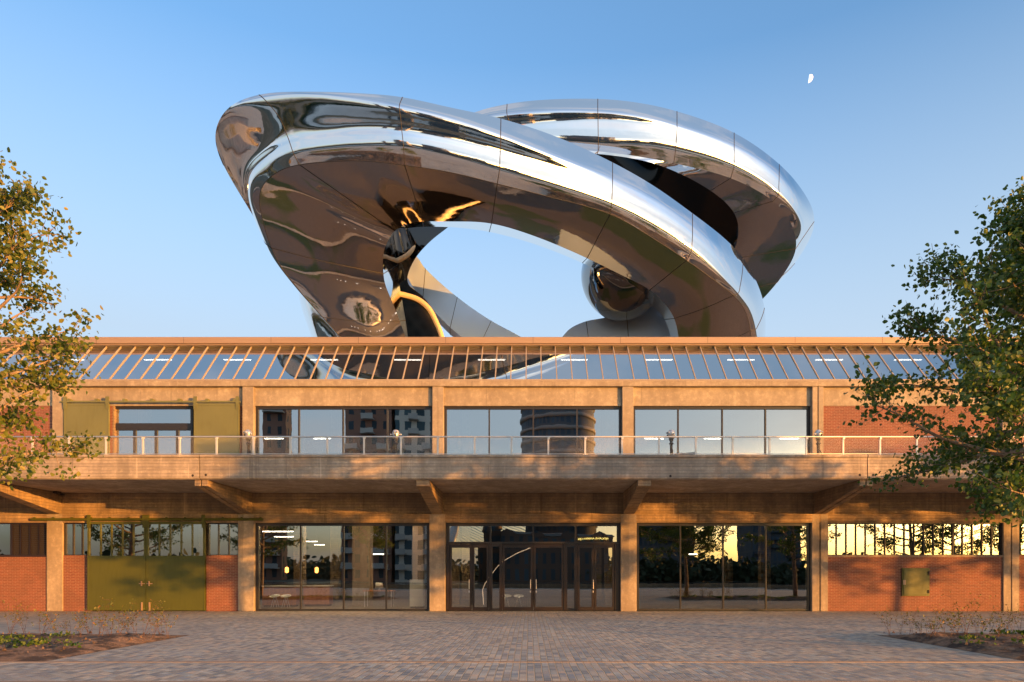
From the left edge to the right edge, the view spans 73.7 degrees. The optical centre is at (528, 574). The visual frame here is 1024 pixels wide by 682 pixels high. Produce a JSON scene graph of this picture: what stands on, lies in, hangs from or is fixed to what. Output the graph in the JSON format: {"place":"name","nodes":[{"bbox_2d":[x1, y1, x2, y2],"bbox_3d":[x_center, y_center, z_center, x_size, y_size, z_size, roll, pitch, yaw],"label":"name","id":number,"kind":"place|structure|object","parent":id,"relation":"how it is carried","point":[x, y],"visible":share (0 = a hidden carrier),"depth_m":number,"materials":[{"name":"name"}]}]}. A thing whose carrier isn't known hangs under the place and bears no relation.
{"place":"outdoors","nodes":[
{"label":"outdoors","id":0,"kind":"place"},
{"bbox_2d":[410,579,424,607],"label":"display plinth","id":1,"kind":"structure","parent":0,"point":[417,593],"depth_m":30.75,"materials":[{"name":"white paint"}]},
{"bbox_2d":[0,611,1023,680],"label":"plaza pavement","id":2,"kind":"structure","parent":0,"point":[532,636],"depth_m":14.45,"materials":[{"name":"grey stone"}]},
{"bbox_2d":[0,633,186,660],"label":"soil bed","id":3,"kind":"object","parent":2,"relation":"on","point":[33,652],"visible":0.78,"depth_m":14.15,"materials":[{"name":"brown soil"}]},
{"bbox_2d":[2,598,28,632],"bbox_3d":[-12.328,1.009,16.317,0.731,0.925,0.637,0,0,-19],"label":"sapling","id":4,"kind":"object","parent":3,"relation":"on","point":[16,606],"visible":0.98,"depth_m":16.33,"materials":[{"name":"brown plant"}]},
{"bbox_2d":[10,604,28,632],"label":"sapling","id":5,"kind":"object","parent":3,"relation":"on","point":[21,618],"visible":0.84,"depth_m":16.87,"materials":[{"name":"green plant"}]},
{"bbox_2d":[31,609,66,633],"bbox_3d":[-11.411,1.146,16.272,0.529,0.654,0.588,0,0,31],"label":"sapling","id":6,"kind":"object","parent":3,"relation":"on","point":[49,620],"visible":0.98,"depth_m":16.23,"materials":[{"name":"brown plant"}]},
{"bbox_2d":[0,147,110,490],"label":"street tree","id":7,"kind":"object","parent":3,"relation":"on","point":[13,203],"visible":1,"depth_m":13.38,"materials":[{"name":"green plant"}]},
{"bbox_2d":[74,621,88,636],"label":"sapling","id":8,"kind":"object","parent":3,"relation":"on","point":[80,627],"visible":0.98,"depth_m":15.89,"materials":[{"name":"green plant"}]},
{"bbox_2d":[72,606,98,633],"bbox_3d":[-10.980,1.136,16.744,0.546,0.674,0.606,0,0,12],"label":"sapling","id":9,"kind":"object","parent":3,"relation":"on","point":[85,618],"visible":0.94,"depth_m":16.82,"materials":[{"name":"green plant"}]},
{"bbox_2d":[92,596,114,636],"bbox_3d":[-9.756,0.985,15.665,0.497,0.972,0.490,0,0,-2],"label":"sapling","id":10,"kind":"object","parent":3,"relation":"on","point":[94,623],"visible":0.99,"depth_m":15.57,"materials":[{"name":"brown plant"}]},
{"bbox_2d":[96,616,119,635],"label":"sapling","id":11,"kind":"object","parent":3,"relation":"on","point":[109,624],"visible":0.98,"depth_m":15.52,"materials":[{"name":"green plant"}]},
{"bbox_2d":[112,617,133,634],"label":"sapling","id":12,"kind":"object","parent":3,"relation":"on","point":[124,625],"visible":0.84,"depth_m":16.27,"materials":[{"name":"green plant"}]},
{"bbox_2d":[116,606,136,634],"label":"sapling","id":13,"kind":"object","parent":3,"relation":"on","point":[122,620],"visible":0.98,"depth_m":15.63,"materials":[{"name":"green plant"}]},
{"bbox_2d":[116,603,137,634],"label":"sapling","id":14,"kind":"object","parent":3,"relation":"on","point":[131,618],"visible":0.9,"depth_m":16.09,"materials":[{"name":"green plant"}]},
{"bbox_2d":[134,599,164,638],"bbox_3d":[-8.630,1.007,15.472,0.639,0.929,0.734,0,0,-23],"label":"sapling","id":15,"kind":"object","parent":3,"relation":"on","point":[149,616],"visible":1,"depth_m":15.46,"materials":[{"name":"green plant"}]},
{"bbox_2d":[143,616,166,632],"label":"sapling","id":16,"kind":"object","parent":3,"relation":"on","point":[157,624],"visible":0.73,"depth_m":16.60,"materials":[{"name":"green plant"}]},
{"bbox_2d":[147,605,171,637],"bbox_3d":[-8.592,1.089,15.713,0.603,0.764,0.526,0,0,-9],"label":"sapling","id":17,"kind":"object","parent":3,"relation":"on","point":[157,619],"visible":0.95,"depth_m":15.72,"materials":[{"name":"green plant"}]},
{"bbox_2d":[161,608,177,637],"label":"sapling","id":18,"kind":"object","parent":3,"relation":"on","point":[170,626],"visible":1,"depth_m":15.64,"materials":[{"name":"green plant"}]},
{"bbox_2d":[0,661,1023,661],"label":"groove rail","id":19,"kind":"object","parent":2,"relation":"on","point":[511,661],"visible":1,"depth_m":12.08,"materials":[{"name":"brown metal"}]},
{"bbox_2d":[0,681,1023,681],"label":"groove rail","id":20,"kind":"object","parent":2,"relation":"on","point":[511,681],"visible":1,"depth_m":9.81,"materials":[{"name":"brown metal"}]},
{"bbox_2d":[0,628,1023,647],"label":"ground cover weeds","id":21,"kind":"object","parent":2,"relation":"on","point":[42,640],"visible":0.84,"depth_m":14.52,"materials":[{"name":"green plant"}]},
{"bbox_2d":[837,176,1023,526],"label":"street tree","id":22,"kind":"object","parent":2,"relation":"on","point":[1000,394],"visible":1,"depth_m":12.82,"materials":[{"name":"green plant"}]},
{"bbox_2d":[879,632,1023,660],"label":"soil bed","id":23,"kind":"object","parent":2,"relation":"on","point":[1011,650],"visible":0.87,"depth_m":14.62,"materials":[{"name":"brown soil"}]},
{"bbox_2d":[2,630,1023,650],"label":"soil clods","id":24,"kind":"object","parent":23,"relation":"on","point":[117,631],"visible":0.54,"depth_m":15.21,"materials":[{"name":"brown soil"}]},
{"bbox_2d":[874,605,891,635],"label":"sapling","id":25,"kind":"object","parent":23,"relation":"on","point":[882,615],"visible":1,"depth_m":16.37,"materials":[{"name":"green plant"}]},
{"bbox_2d":[890,609,907,633],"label":"sapling","id":26,"kind":"object","parent":23,"relation":"on","point":[901,617],"visible":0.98,"depth_m":16.69,"materials":[{"name":"green plant"}]},
{"bbox_2d":[904,607,918,634],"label":"sapling","id":27,"kind":"object","parent":23,"relation":"on","point":[912,618],"visible":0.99,"depth_m":16.58,"materials":[{"name":"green plant"}]},
{"bbox_2d":[909,619,926,634],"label":"sapling","id":28,"kind":"object","parent":23,"relation":"on","point":[918,623],"visible":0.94,"depth_m":16.37,"materials":[{"name":"green plant"}]},
{"bbox_2d":[921,618,942,634],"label":"sapling","id":29,"kind":"object","parent":23,"relation":"on","point":[934,626],"visible":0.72,"depth_m":16.17,"materials":[{"name":"green plant"}]},
{"bbox_2d":[921,615,949,638],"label":"sapling","id":30,"kind":"object","parent":23,"relation":"on","point":[933,625],"visible":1,"depth_m":15.46,"materials":[{"name":"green plant"}]},
{"bbox_2d":[932,603,954,631],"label":"sapling","id":31,"kind":"object","parent":23,"relation":"on","point":[941,617],"visible":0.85,"depth_m":17.02,"materials":[{"name":"green plant"}]},
{"bbox_2d":[937,607,966,636],"bbox_3d":[9.580,1.103,15.474,0.600,0.740,0.666,0,0,35],"label":"sapling","id":32,"kind":"object","parent":23,"relation":"on","point":[954,615],"visible":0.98,"depth_m":15.52,"materials":[{"name":"green plant"}]},
{"bbox_2d":[949,615,967,637],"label":"sapling","id":33,"kind":"object","parent":23,"relation":"on","point":[956,624],"visible":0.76,"depth_m":15.73,"materials":[{"name":"green plant"}]},
{"bbox_2d":[941,591,995,633],"bbox_3d":[10.540,0.941,16.380,0.839,1.062,0.731,0,0,-9],"label":"sapling","id":34,"kind":"object","parent":23,"relation":"on","point":[967,609],"visible":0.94,"depth_m":16.36,"materials":[{"name":"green plant"}]},
{"bbox_2d":[964,616,983,632],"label":"sapling","id":35,"kind":"object","parent":23,"relation":"on","point":[972,623],"visible":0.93,"depth_m":16.57,"materials":[{"name":"green plant"}]},
{"bbox_2d":[977,613,1000,632],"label":"sapling","id":36,"kind":"object","parent":23,"relation":"on","point":[980,622],"visible":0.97,"depth_m":16.42,"materials":[{"name":"green plant"}]},
{"bbox_2d":[989,607,1005,633],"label":"sapling","id":37,"kind":"object","parent":23,"relation":"on","point":[996,619],"visible":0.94,"depth_m":16.67,"materials":[{"name":"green plant"}]},
{"bbox_2d":[991,617,1007,636],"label":"sapling","id":38,"kind":"object","parent":23,"relation":"on","point":[997,621],"visible":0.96,"depth_m":15.49,"materials":[{"name":"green plant"}]},
{"bbox_2d":[993,604,1016,632],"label":"sapling","id":39,"kind":"object","parent":23,"relation":"on","point":[1007,615],"visible":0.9,"depth_m":16.70,"materials":[{"name":"green plant"}]},
{"bbox_2d":[1008,605,1023,630],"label":"sapling","id":40,"kind":"object","parent":23,"relation":"on","point":[1018,617],"visible":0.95,"depth_m":16.67,"materials":[{"name":"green plant"}]},
{"bbox_2d":[0,0,1023,336],"label":"sky","id":41,"kind":"structure","parent":0,"point":[910,115],"materials":[{"name":"blue"}]},
{"bbox_2d":[808,74,812,82],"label":"moon","id":42,"kind":"object","parent":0,"point":[810,78],"visible":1,"depth_m":5989.24,"materials":[{"name":"white"}]},
{"label":"ground","id":43,"kind":"structure","parent":0,"visible":0},
{"bbox_2d":[0,337,1023,610],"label":"warehouse","id":44,"kind":"structure","parent":43,"relation":"on","point":[590,529],"depth_m":28.89,"materials":[{"name":"concrete"}]},
{"bbox_2d":[0,523,10,554],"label":"window","id":45,"kind":"structure","parent":44,"relation":"in","point":[0,523],"depth_m":28.65,"materials":[{"name":"brown metal"}]},
{"bbox_2d":[11,523,46,554],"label":"louvred window","id":46,"kind":"structure","parent":44,"relation":"in","point":[26,538],"depth_m":28.71,"materials":[{"name":"brown wood"}]},
{"bbox_2d":[64,523,91,554],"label":"window","id":47,"kind":"structure","parent":44,"relation":"in","point":[65,524],"depth_m":28.67,"materials":[{"name":"glass"}]},
{"bbox_2d":[63,396,109,454],"bbox_3d":[-18.598,-5.714,28.722,1.917,3.528,0.115,0,0,0],"label":"sliding door","id":48,"kind":"structure","parent":44,"relation":"in","point":[79,418],"depth_m":28.71,"materials":[{"name":"green paint"}]},
{"bbox_2d":[87,515,145,610],"bbox_3d":[-17.185,-0.481,28.475,2.449,4.001,0.150,0,0,0],"label":"sliding door","id":49,"kind":"structure","parent":44,"relation":"in","point":[122,578],"depth_m":28.47,"materials":[{"name":"green paint"}]},
{"bbox_2d":[115,406,193,424],"bbox_3d":[-15.998,-6.740,29.050,3.470,0.770,0.120,0,0,0],"label":"transom window","id":50,"kind":"structure","parent":44,"relation":"in","point":[125,415],"depth_m":29.05,"materials":[{"name":"black"}]},
{"bbox_2d":[116,428,193,454],"bbox_3d":[-15.998,-5.062,29.050,3.470,2.303,0.120,0,0,0],"label":"balcony door","id":51,"kind":"structure","parent":44,"relation":"in","point":[119,431],"depth_m":29.05,"materials":[{"name":"black"}]},
{"bbox_2d":[145,515,205,610],"bbox_3d":[-14.726,-0.481,28.475,2.468,4.001,0.150,0,0,0],"label":"sliding door","id":52,"kind":"structure","parent":44,"relation":"in","point":[178,581],"depth_m":28.47,"materials":[{"name":"green paint"}]},
{"bbox_2d":[193,396,239,454],"bbox_3d":[-13.127,-5.714,28.722,1.917,3.528,0.115,0,0,0],"label":"sliding door","id":53,"kind":"structure","parent":44,"relation":"in","point":[210,419],"depth_m":28.71,"materials":[{"name":"green paint"}]},
{"bbox_2d":[208,523,237,554],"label":"window","id":54,"kind":"structure","parent":44,"relation":"in","point":[208,523],"depth_m":28.65,"materials":[{"name":"brown"}]},
{"bbox_2d":[243,430,251,454],"bbox_3d":[-10.494,-4.655,25.540,0.338,1.510,0.339,0,0,-10],"label":"tower viewer","id":55,"kind":"object","parent":44,"relation":"on","point":[248,433],"visible":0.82,"depth_m":25.48,"materials":[{"name":"silver metal"}]},
{"bbox_2d":[269,594,279,606],"bbox_3d":[-11.573,1.228,31.150,0.480,0.622,0.468,0,0,0],"label":"bar stool","id":56,"kind":"object","parent":44,"relation":"on","point":[273,596],"visible":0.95,"depth_m":31.21,"materials":[{"name":"white paint"}]},
{"bbox_2d":[262,531,292,531],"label":"strip light","id":57,"kind":"object","parent":44,"relation":"hanging from","point":[277,531],"visible":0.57,"depth_m":45.55,"materials":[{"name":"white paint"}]},
{"bbox_2d":[261,585,299,606],"bbox_3d":[-11.766,1.035,32.450,1.623,1.000,0.680,0,0,0],"label":"bar counter","id":58,"kind":"object","parent":44,"relation":"on","point":[293,591],"visible":0.88,"depth_m":32.15,"materials":[{"name":"brown wood"}]},
{"bbox_2d":[280,594,290,607],"bbox_3d":[-11.076,1.228,31.150,0.480,0.622,0.468,0,0,0],"label":"bar stool","id":59,"kind":"object","parent":44,"relation":"on","point":[284,596],"visible":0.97,"depth_m":31.21,"materials":[{"name":"white paint"}]},
{"bbox_2d":[303,585,333,605],"bbox_3d":[-10.240,1.035,33.250,1.318,1.000,0.680,0,0,0],"label":"bar counter","id":60,"kind":"object","parent":44,"relation":"on","point":[317,595],"visible":1,"depth_m":32.95,"materials":[{"name":"brown wood"}]},
{"bbox_2d":[256,523,428,610],"bbox_3d":[-7.822,-0.314,28.770,7.316,3.688,0.120,0,0,0],"label":"window","id":61,"kind":"structure","parent":44,"relation":"in","point":[258,525],"depth_m":28.71,"materials":[{"name":"black"}]},
{"bbox_2d":[256,406,431,454],"bbox_3d":[-7.822,-5.517,29.050,7.535,3.215,0.120,0,0,0],"label":"window","id":62,"kind":"structure","parent":44,"relation":"in","point":[270,420],"depth_m":29.05,"materials":[{"name":"black"}]},
{"bbox_2d":[363,590,395,606],"bbox_3d":[-7.011,1.143,32.050,1.400,0.785,0.700,0,0,0],"label":"table","id":63,"kind":"object","parent":44,"relation":"on","point":[379,590],"visible":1,"depth_m":31.75,"materials":[{"name":"brown wood"}]},
{"bbox_2d":[375,583,382,589],"bbox_3d":[-7.011,0.570,32.050,0.400,0.360,0.400,0,0,0],"label":"table lamp","id":64,"kind":"object","parent":63,"relation":"on","point":[379,585],"visible":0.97,"depth_m":31.90,"materials":[{"name":"white paint"}]},
{"bbox_2d":[390,430,401,454],"bbox_3d":[-4.967,-4.655,25.538,0.338,1.510,0.339,0,0,41],"label":"tower viewer","id":65,"kind":"object","parent":44,"relation":"on","point":[395,432],"visible":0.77,"depth_m":25.50,"materials":[{"name":"silver metal"}]},
{"bbox_2d":[450,544,471,610],"bbox_3d":[-2.855,0.132,28.723,0.932,2.796,0.194,0,0,0],"label":"entrance door","id":66,"kind":"structure","parent":44,"relation":"in","point":[451,545],"depth_m":28.72,"materials":[{"name":"brown metal"}]},
{"bbox_2d":[472,544,488,610],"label":"entrance door","id":67,"kind":"structure","parent":44,"relation":"in","point":[474,546],"depth_m":28.72,"materials":[{"name":"brown metal"}]},
{"bbox_2d":[482,548,529,604],"bbox_3d":[-0.974,0.069,31.000,2.260,2.620,0.036,0,0,0],"label":"stair handrail","id":68,"kind":"object","parent":44,"relation":"on","point":[495,569],"visible":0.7,"depth_m":30.99,"materials":[{"name":"silver metal"}]},
{"bbox_2d":[505,594,510,605],"bbox_3d":[-1.017,1.228,31.150,0.480,0.622,0.468,0,0,0],"label":"bar stool","id":69,"kind":"object","parent":44,"relation":"on","point":[507,596],"visible":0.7,"depth_m":31.23,"materials":[{"name":"white paint"}]},
{"bbox_2d":[0,436,1023,454],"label":"balcony railing","id":70,"kind":"object","parent":44,"relation":"on","point":[658,438],"visible":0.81,"depth_m":24.73,"materials":[{"name":"silver metal"}]},
{"bbox_2d":[215,92,813,336],"bbox_3d":[1.756,-19.444,41.499,36.884,18.983,18.457,0,0,-15],"label":"looping sculpture","id":71,"kind":"object","parent":44,"relation":"on","point":[656,221],"visible":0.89,"depth_m":36.06,"materials":[{"name":"silver metal"}]},
{"bbox_2d":[502,544,532,610],"bbox_3d":[-0.456,0.132,28.723,1.289,2.796,0.194,0,0,0],"label":"entrance door","id":72,"kind":"structure","parent":44,"relation":"in","point":[504,546],"depth_m":28.72,"materials":[{"name":"brown metal"}]},
{"bbox_2d":[514,594,523,606],"bbox_3d":[-0.454,1.228,31.150,0.480,0.622,0.468,0,0,0],"label":"bar stool","id":73,"kind":"object","parent":44,"relation":"on","point":[518,595],"visible":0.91,"depth_m":31.23,"materials":[{"name":"white paint"}]},
{"bbox_2d":[446,523,619,543],"bbox_3d":[0.193,-1.723,28.770,7.306,0.869,0.120,0,0,0],"label":"transom window","id":74,"kind":"structure","parent":44,"relation":"in","point":[448,525],"depth_m":28.71,"materials":[{"name":"black"}]},
{"bbox_2d":[444,406,621,454],"bbox_3d":[0.182,-5.517,29.050,7.535,3.215,0.120,0,0,0],"label":"window","id":75,"kind":"structure","parent":44,"relation":"in","point":[458,420],"depth_m":29.05,"materials":[{"name":"black"}]},
{"bbox_2d":[534,544,563,610],"bbox_3d":[0.843,0.132,28.723,1.269,2.796,0.194,0,0,0],"label":"entrance door","id":76,"kind":"structure","parent":44,"relation":"in","point":[561,546],"depth_m":28.72,"materials":[{"name":"brown metal"}]},
{"bbox_2d":[577,544,593,610],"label":"entrance door","id":77,"kind":"structure","parent":44,"relation":"in","point":[579,546],"depth_m":28.72,"materials":[{"name":"brown metal"}]},
{"bbox_2d":[594,544,614,610],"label":"entrance door","id":78,"kind":"structure","parent":44,"relation":"in","point":[612,546],"depth_m":28.72,"materials":[{"name":"brown metal"}]},
{"bbox_2d":[666,430,674,454],"bbox_3d":[5.328,-4.655,25.547,0.338,1.510,0.339,0,0,30],"label":"tower viewer","id":79,"kind":"object","parent":44,"relation":"on","point":[670,433],"visible":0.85,"depth_m":25.49,"materials":[{"name":"silver metal"}]},
{"bbox_2d":[634,406,809,454],"bbox_3d":[8.188,-5.517,29.050,7.535,3.215,0.120,0,0,0],"label":"window","id":80,"kind":"structure","parent":44,"relation":"in","point":[648,420],"depth_m":29.05,"materials":[{"name":"black"}]},
{"bbox_2d":[637,523,809,610],"bbox_3d":[8.188,-0.314,28.770,7.336,3.688,0.120,0,0,0],"label":"window","id":81,"kind":"structure","parent":44,"relation":"in","point":[807,525],"depth_m":28.71,"materials":[{"name":"black"}]},
{"bbox_2d":[814,430,823,454],"bbox_3d":[10.847,-4.655,25.539,0.338,1.510,0.339,0,0,17],"label":"tower viewer","id":82,"kind":"object","parent":44,"relation":"on","point":[818,432],"visible":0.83,"depth_m":25.50,"materials":[{"name":"silver metal"}]},
{"bbox_2d":[828,523,1001,554],"bbox_3d":[16.193,-1.476,28.710,7.335,1.365,0.120,0,0,0],"label":"window","id":83,"kind":"structure","parent":44,"relation":"in","point":[855,524],"depth_m":28.67,"materials":[{"name":"clear glass"}]}
]}

